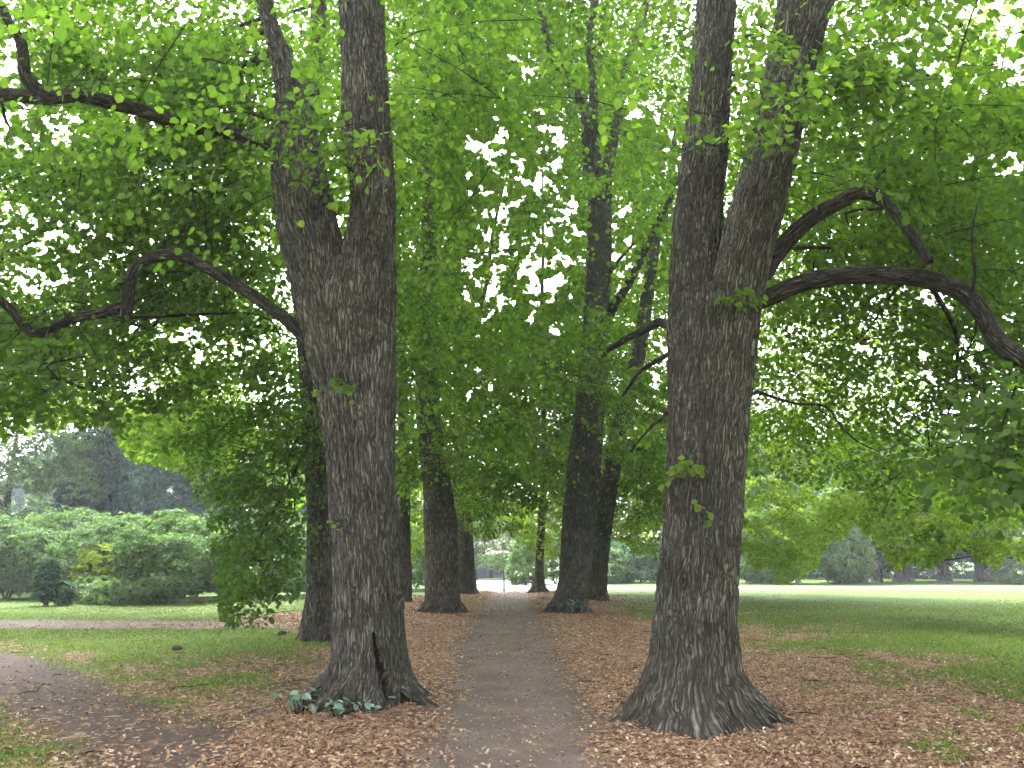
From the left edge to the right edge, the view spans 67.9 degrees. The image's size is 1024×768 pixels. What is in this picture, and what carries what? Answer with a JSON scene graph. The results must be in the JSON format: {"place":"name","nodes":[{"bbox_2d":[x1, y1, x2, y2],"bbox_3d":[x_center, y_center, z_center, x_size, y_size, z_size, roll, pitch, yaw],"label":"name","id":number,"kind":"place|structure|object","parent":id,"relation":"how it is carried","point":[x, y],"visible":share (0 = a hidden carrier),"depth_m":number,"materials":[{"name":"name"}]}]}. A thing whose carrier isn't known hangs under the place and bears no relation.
{"place":"outdoors","nodes":[
{"label":"outdoors","id":0,"kind":"place"},
{"bbox_2d":[0,653,238,767],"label":"side track","id":1,"kind":"structure","parent":0,"point":[125,720],"depth_m":7.90,"materials":[{"name":"soil"}]},
{"bbox_2d":[0,620,300,628],"bbox_3d":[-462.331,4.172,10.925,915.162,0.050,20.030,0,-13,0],"label":"cross path","id":2,"kind":"structure","parent":0,"point":[54,625],"depth_m":19.26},
{"bbox_2d":[0,589,1023,767],"bbox_3d":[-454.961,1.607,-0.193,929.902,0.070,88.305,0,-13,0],"label":"ground","id":3,"kind":"structure","parent":0,"point":[234,728],"depth_m":8.63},
{"bbox_2d":[270,687,318,714],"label":"seedling","id":4,"kind":"object","parent":3,"relation":"on","point":[295,698],"visible":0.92,"depth_m":8.17,"materials":[{"name":"green plant"}]},
{"bbox_2d":[306,697,361,717],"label":"seedling","id":5,"kind":"object","parent":3,"relation":"on","point":[339,705],"visible":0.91,"depth_m":7.99,"materials":[{"name":"green plant"}]},
{"bbox_2d":[353,696,395,712],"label":"seedling","id":6,"kind":"object","parent":3,"relation":"on","point":[368,704],"visible":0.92,"depth_m":8.22,"materials":[{"name":"green plant"}]},
{"bbox_2d":[228,12,579,601],"bbox_3d":[-4.215,-4.325,32.950,15.830,26.811,15.674,0,-13,0],"label":"lime tree","id":7,"kind":"object","parent":3,"relation":"on","point":[405,536],"visible":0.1,"depth_m":30.36,"materials":[{"name":"green plant"}]},
{"bbox_2d":[217,0,667,613],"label":"lime tree","id":8,"kind":"object","parent":3,"relation":"on","point":[441,556],"visible":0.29,"depth_m":23.95,"materials":[{"name":"green plant"}]},
{"bbox_2d":[392,0,618,593],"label":"lime tree","id":9,"kind":"object","parent":3,"relation":"on","point":[467,579],"visible":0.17,"depth_m":36.53,"materials":[{"name":"green plant"}]},
{"bbox_2d":[0,590,1023,767],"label":"fallen leaves","id":10,"kind":"object","parent":3,"relation":"on","point":[330,759],"depth_m":8.02,"materials":[{"name":"brown plant"}]},
{"bbox_2d":[0,0,1023,739],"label":"lime tree","id":11,"kind":"object","parent":3,"relation":"on","point":[694,682],"visible":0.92,"depth_m":8.81,"materials":[{"name":"green plant"}]},
{"bbox_2d":[0,0,1023,713],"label":"lime tree","id":12,"kind":"object","parent":3,"relation":"on","point":[344,292],"visible":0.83,"depth_m":10.05,"materials":[{"name":"green plant"}]},
{"bbox_2d":[412,127,666,592],"bbox_3d":[1.276,-2.416,41.533,15.268,27.007,14.891,0,-13,0],"label":"lime tree","id":13,"kind":"object","parent":3,"relation":"on","point":[538,585],"visible":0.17,"depth_m":38.47,"materials":[{"name":"green plant"}]},
{"bbox_2d":[450,4,686,600],"bbox_3d":[3.568,-3.995,34.051,14.583,26.821,14.313,0,-13,0],"label":"lime tree","id":14,"kind":"object","parent":3,"relation":"on","point":[605,517],"visible":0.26,"depth_m":31.59,"materials":[{"name":"green plant"}]},
{"bbox_2d":[338,0,810,613],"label":"lime tree","id":15,"kind":"object","parent":3,"relation":"on","point":[578,514],"visible":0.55,"depth_m":24.56,"materials":[{"name":"green plant"}]},
{"bbox_2d":[567,599,585,613],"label":"seedling","id":16,"kind":"object","parent":3,"relation":"on","point":[574,604],"visible":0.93,"depth_m":23.13,"materials":[{"name":"green plant"}]},
{"bbox_2d":[0,561,1023,767],"bbox_3d":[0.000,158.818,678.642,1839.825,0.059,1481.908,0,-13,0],"label":"lawn","id":17,"kind":"structure","parent":0,"point":[913,595],"depth_m":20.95,"materials":[{"name":"green plant"}]},
{"bbox_2d":[0,452,60,515],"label":"woodland tree","id":18,"kind":"object","parent":17,"relation":"on","point":[17,494],"visible":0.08,"depth_m":78.81,"materials":[{"name":"green plant"}]},
{"bbox_2d":[0,514,82,598],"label":"shrub","id":19,"kind":"object","parent":17,"relation":"on","point":[29,534],"visible":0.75,"depth_m":31.38,"materials":[{"name":"green plant"}]},
{"bbox_2d":[27,557,62,605],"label":"conifer","id":20,"kind":"object","parent":17,"relation":"on","point":[51,568],"visible":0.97,"depth_m":27.46,"materials":[{"name":"green plant"}]},
{"bbox_2d":[0,504,112,592],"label":"shrub","id":21,"kind":"object","parent":17,"relation":"on","point":[43,522],"visible":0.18,"depth_m":34.08,"materials":[{"name":"green plant"}]},
{"bbox_2d":[46,578,77,605],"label":"shrub","id":22,"kind":"object","parent":17,"relation":"on","point":[61,598],"visible":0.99,"depth_m":27.37,"materials":[{"name":"green plant"}]},
{"bbox_2d":[0,385,139,544],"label":"tree","id":23,"kind":"object","parent":17,"relation":"on","point":[43,475],"visible":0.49,"depth_m":40.50,"materials":[{"name":"green plant"}]},
{"bbox_2d":[3,509,181,575],"bbox_3d":[-22.752,9.620,43.765,12.368,4.807,10.327,0,-13,0],"label":"shrub","id":24,"kind":"object","parent":17,"relation":"on","point":[70,524],"visible":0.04,"depth_m":39.87,"materials":[{"name":"green plant"}]},
{"bbox_2d":[67,536,132,601],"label":"shrub","id":25,"kind":"object","parent":17,"relation":"on","point":[84,558],"visible":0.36,"depth_m":30.17,"materials":[{"name":"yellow plant"}]},
{"bbox_2d":[29,430,174,510],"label":"woodland tree","id":26,"kind":"object","parent":17,"relation":"on","point":[168,490],"visible":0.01,"depth_m":82.34,"materials":[{"name":"green plant"}]},
{"bbox_2d":[45,511,187,598],"bbox_3d":[-16.638,7.317,32.581,5.193,3.884,4.865,0,-13,0],"label":"shrub","id":27,"kind":"object","parent":17,"relation":"on","point":[114,527],"visible":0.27,"depth_m":31.37,"materials":[{"name":"green plant"}]},
{"bbox_2d":[73,575,173,604],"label":"shrub","id":28,"kind":"object","parent":17,"relation":"on","point":[135,592],"visible":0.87,"depth_m":28.08,"materials":[{"name":"green plant"}]},
{"bbox_2d":[81,457,181,515],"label":"woodland tree","id":29,"kind":"object","parent":17,"relation":"on","point":[149,483],"visible":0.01,"depth_m":74.18,"materials":[{"name":"green plant"}]},
{"bbox_2d":[0,0,276,498],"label":"lime tree","id":30,"kind":"object","parent":17,"relation":"on","point":[153,433],"visible":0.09,"depth_m":23.12,"materials":[{"name":"green plant"}]},
{"bbox_2d":[48,397,241,574],"bbox_3d":[-22.305,6.636,45.673,10.464,11.206,9.514,0,-13,0],"label":"spruce tree","id":31,"kind":"object","parent":17,"relation":"on","point":[147,503],"visible":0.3,"depth_m":42.54,"materials":[{"name":"plant"}]},
{"bbox_2d":[109,524,220,602],"bbox_3d":[-13.417,7.053,29.673,4.255,3.085,3.843,0,-13,0],"label":"shrub","id":32,"kind":"object","parent":17,"relation":"on","point":[141,550],"visible":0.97,"depth_m":28.75,"materials":[{"name":"green plant"}]},
{"bbox_2d":[172,645,182,650],"bbox_3d":[-6.042,4.771,13.735,0.207,0.118,0.145,0,-13,0],"label":"soil clod","id":33,"kind":"object","parent":17,"relation":"on","point":[177,647],"visible":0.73,"depth_m":13.69,"materials":[{"name":"grey stone"}]},
{"bbox_2d":[138,508,244,597],"bbox_3d":[-14.136,7.526,33.442,5.098,4.003,4.503,0,-13,0],"label":"shrub","id":34,"kind":"object","parent":17,"relation":"on","point":[163,520],"visible":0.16,"depth_m":32.68,"materials":[{"name":"green plant"}]},
{"bbox_2d":[97,508,305,584],"bbox_3d":[-15.777,9.361,41.795,13.648,4.814,10.660,0,-13,0],"label":"shrub","id":35,"kind":"object","parent":17,"relation":"on","point":[206,516],"visible":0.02,"depth_m":40.29,"materials":[{"name":"green plant"}]},
{"bbox_2d":[169,415,305,519],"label":"woodland tree","id":36,"kind":"object","parent":17,"relation":"on","point":[257,484],"depth_m":76.27,"materials":[{"name":"green plant"}]},
{"bbox_2d":[195,523,305,599],"bbox_3d":[-10.822,7.518,32.054,5.167,3.305,3.377,9,-16,-34],"label":"shrub","id":37,"kind":"object","parent":17,"relation":"on","point":[212,574],"visible":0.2,"depth_m":31.46,"materials":[{"name":"green plant"}]},
{"bbox_2d":[198,452,304,555],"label":"tree","id":38,"kind":"object","parent":17,"relation":"on","point":[303,479],"visible":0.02,"depth_m":50.86,"materials":[{"name":"green plant"}]},
{"bbox_2d":[278,630,286,635],"bbox_3d":[-4.976,5.402,16.448,0.218,0.129,0.176,0,-13,0],"label":"soil clod","id":39,"kind":"object","parent":17,"relation":"on","point":[282,632],"visible":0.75,"depth_m":16.40,"materials":[{"name":"grey stone"}]},
{"bbox_2d":[277,524,306,595],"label":"shrub","id":40,"kind":"object","parent":17,"relation":"on","point":[303,579],"visible":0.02,"depth_m":34.50,"materials":[{"name":"green plant"}]},
{"bbox_2d":[0,0,666,652],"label":"lime tree","id":41,"kind":"object","parent":17,"relation":"on","point":[308,456],"visible":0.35,"depth_m":14.42,"materials":[{"name":"green plant"}]},
{"bbox_2d":[259,419,419,520],"bbox_3d":[-12.520,8.528,57.009,12.745,12.643,12.284,11,-17,-41],"label":"spruce tree","id":42,"kind":"object","parent":17,"relation":"on","point":[303,510],"depth_m":55.86,"materials":[{"name":"green plant"}]},
{"bbox_2d":[275,511,424,588],"bbox_3d":[-9.266,9.455,43.095,11.411,4.922,6.906,-6,-14,24],"label":"shrub","id":43,"kind":"object","parent":17,"relation":"on","point":[418,577],"visible":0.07,"depth_m":40.77,"materials":[{"name":"green plant"}]},
{"bbox_2d":[410,471,423,531],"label":"woodland tree","id":44,"kind":"object","parent":17,"relation":"on","point":[416,510],"visible":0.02,"depth_m":70.50,"materials":[{"name":"green plant"}]},
{"bbox_2d":[478,564,486,577],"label":"outbuilding","id":45,"kind":"structure","parent":17,"relation":"on","point":[482,572],"depth_m":68.94,"materials":[{"name":"grey glass"}]},
{"bbox_2d":[473,486,507,554],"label":"woodland tree","id":46,"kind":"object","parent":17,"relation":"on","point":[479,551],"visible":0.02,"depth_m":100.37,"materials":[{"name":"green plant"}]},
{"bbox_2d":[485,535,514,577],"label":"house","id":47,"kind":"structure","parent":17,"relation":"on","point":[493,573],"depth_m":69.90,"materials":[{"name":"white glass"}]},
{"bbox_2d":[489,570,492,577],"bbox_3d":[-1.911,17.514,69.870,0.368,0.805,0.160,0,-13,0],"label":"door","id":48,"kind":"structure","parent":47,"relation":"in","point":[490,571],"depth_m":69.80,"materials":[{"name":"grey"}]},
{"bbox_2d":[473,507,536,579],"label":"tree","id":49,"kind":"object","parent":17,"relation":"on","point":[493,561],"visible":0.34,"depth_m":63.92,"materials":[{"name":"green plant"}]},
{"bbox_2d":[505,536,548,584],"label":"shrub","id":50,"kind":"object","parent":17,"relation":"on","point":[515,549],"visible":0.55,"depth_m":50.14,"materials":[{"name":"green plant"}]},
{"bbox_2d":[518,504,561,571],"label":"woodland tree","id":51,"kind":"object","parent":17,"relation":"on","point":[546,524],"depth_m":105.49,"materials":[{"name":"green plant"}]},
{"bbox_2d":[527,530,560,583],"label":"shrub","id":52,"kind":"object","parent":17,"relation":"on","point":[553,573],"visible":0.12,"depth_m":52.70,"materials":[{"name":"green plant"}]},
{"bbox_2d":[608,548,638,583],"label":"rhododendron","id":53,"kind":"object","parent":17,"relation":"on","point":[616,569],"visible":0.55,"depth_m":53.12,"materials":[{"name":"green plant"}]},
{"bbox_2d":[603,440,663,568],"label":"woodland tree","id":54,"kind":"object","parent":17,"relation":"on","point":[632,519],"visible":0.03,"depth_m":69.33,"materials":[{"name":"green plant"}]},
{"bbox_2d":[609,538,660,581],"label":"rhododendron","id":55,"kind":"object","parent":17,"relation":"on","point":[645,573],"visible":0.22,"depth_m":54.26,"materials":[{"name":"green plant"}]},
{"bbox_2d":[655,421,810,534],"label":"woodland tree","id":56,"kind":"object","parent":17,"relation":"on","point":[755,478],"visible":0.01,"depth_m":76.61,"materials":[{"name":"green plant"}]},
{"bbox_2d":[541,119,934,586],"bbox_3d":[10.102,-1.973,36.502,16.192,23.916,17.772,9,-16,-33],"label":"lime tree","id":57,"kind":"object","parent":17,"relation":"on","point":[791,517],"visible":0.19,"depth_m":30.98,"materials":[{"name":"green plant"}]},
{"bbox_2d":[740,509,810,583],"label":"shrub","id":58,"kind":"object","parent":17,"relation":"on","point":[749,574],"visible":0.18,"depth_m":52.90,"materials":[{"name":"green plant"}]},
{"bbox_2d":[744,444,816,512],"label":"woodland tree","id":59,"kind":"object","parent":17,"relation":"on","point":[779,478],"visible":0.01,"depth_m":79.54,"materials":[{"name":"green plant"}]},
{"bbox_2d":[740,544,856,578],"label":"shrub","id":60,"kind":"object","parent":17,"relation":"on","point":[814,574],"visible":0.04,"depth_m":65.27,"materials":[{"name":"green plant"}]},
{"bbox_2d":[766,505,841,583],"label":"tree","id":61,"kind":"object","parent":17,"relation":"on","point":[797,581],"visible":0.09,"depth_m":52.20,"materials":[{"name":"green plant"}]},
{"bbox_2d":[807,481,878,582],"bbox_3d":[23.478,10.723,54.829,5.347,7.596,6.544,-5,-14,19],"label":"shrub","id":62,"kind":"object","parent":17,"relation":"on","point":[838,570],"visible":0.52,"depth_m":53.37,"materials":[{"name":"green plant"}]},
{"bbox_2d":[794,427,936,576],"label":"woodland tree","id":63,"kind":"object","parent":17,"relation":"on","point":[910,445],"visible":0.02,"depth_m":73.45,"materials":[{"name":"green plant"}]},
{"bbox_2d":[811,440,920,581],"bbox_3d":[27.853,9.915,59.586,9.182,11.094,8.180,0,-13,0],"label":"tree","id":64,"kind":"object","parent":17,"relation":"on","point":[877,578],"visible":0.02,"depth_m":58.12,"materials":[{"name":"green plant"}]},
{"bbox_2d":[828,541,936,578],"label":"shrub","id":65,"kind":"object","parent":17,"relation":"on","point":[889,568],"visible":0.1,"depth_m":65.40,"materials":[{"name":"green plant"}]},
{"bbox_2d":[754,0,1023,582],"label":"lime tree","id":66,"kind":"object","parent":17,"relation":"on","point":[929,554],"visible":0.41,"depth_m":20.10,"materials":[{"name":"green plant"}]},
{"bbox_2d":[834,447,953,581],"bbox_3d":[29.135,9.860,58.267,9.446,10.653,8.766,0,-13,0],"label":"cedar tree","id":67,"kind":"object","parent":17,"relation":"on","point":[903,575],"visible":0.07,"depth_m":56.65,"materials":[{"name":"green plant"}]},
{"bbox_2d":[888,453,971,580],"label":"tree","id":68,"kind":"object","parent":17,"relation":"on","point":[945,568],"visible":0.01,"depth_m":59.70,"materials":[{"name":"green plant"}]},
{"bbox_2d":[858,415,1019,573],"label":"woodland tree","id":69,"kind":"object","parent":17,"relation":"on","point":[930,429],"depth_m":80.49,"materials":[{"name":"green plant"}]},
{"bbox_2d":[912,555,1021,578],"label":"shrub","id":70,"kind":"object","parent":17,"relation":"on","point":[958,572],"visible":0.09,"depth_m":66.12,"materials":[{"name":"green plant"}]},
{"bbox_2d":[938,473,1023,581],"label":"tree","id":71,"kind":"object","parent":17,"relation":"on","point":[986,574],"visible":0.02,"depth_m":57.78,"materials":[{"name":"green plant"}]},
{"bbox_2d":[953,505,1023,564],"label":"woodland tree","id":72,"kind":"object","parent":17,"relation":"on","point":[964,560],"visible":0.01,"depth_m":86.43,"materials":[{"name":"green plant"}]},
{"bbox_2d":[987,536,1023,583],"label":"shrub","id":73,"kind":"object","parent":17,"relation":"on","point":[1014,577],"visible":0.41,"depth_m":52.05,"materials":[{"name":"green plant"}]},
{"bbox_2d":[0,0,1023,560],"label":"sky","id":74,"kind":"structure","parent":0,"point":[550,284],"materials":[{"name":"white"}]},
{"bbox_2d":[402,590,632,767],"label":"path","id":75,"kind":"structure","parent":0,"point":[573,754],"depth_m":8.78,"materials":[{"name":"grey gravel"}]},
{"bbox_2d":[503,575,504,591],"bbox_3d":[-0.427,10.680,40.638,0.112,0.930,0.112,0,-13,0],"label":"post","id":76,"kind":"object","parent":75,"relation":"on","point":[503,583],"visible":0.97,"depth_m":40.60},
{"bbox_2d":[476,580,1023,588],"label":"road","id":77,"kind":"structure","parent":0,"point":[489,584],"depth_m":45.59,"materials":[{"name":"grey asphalt"}]}
]}

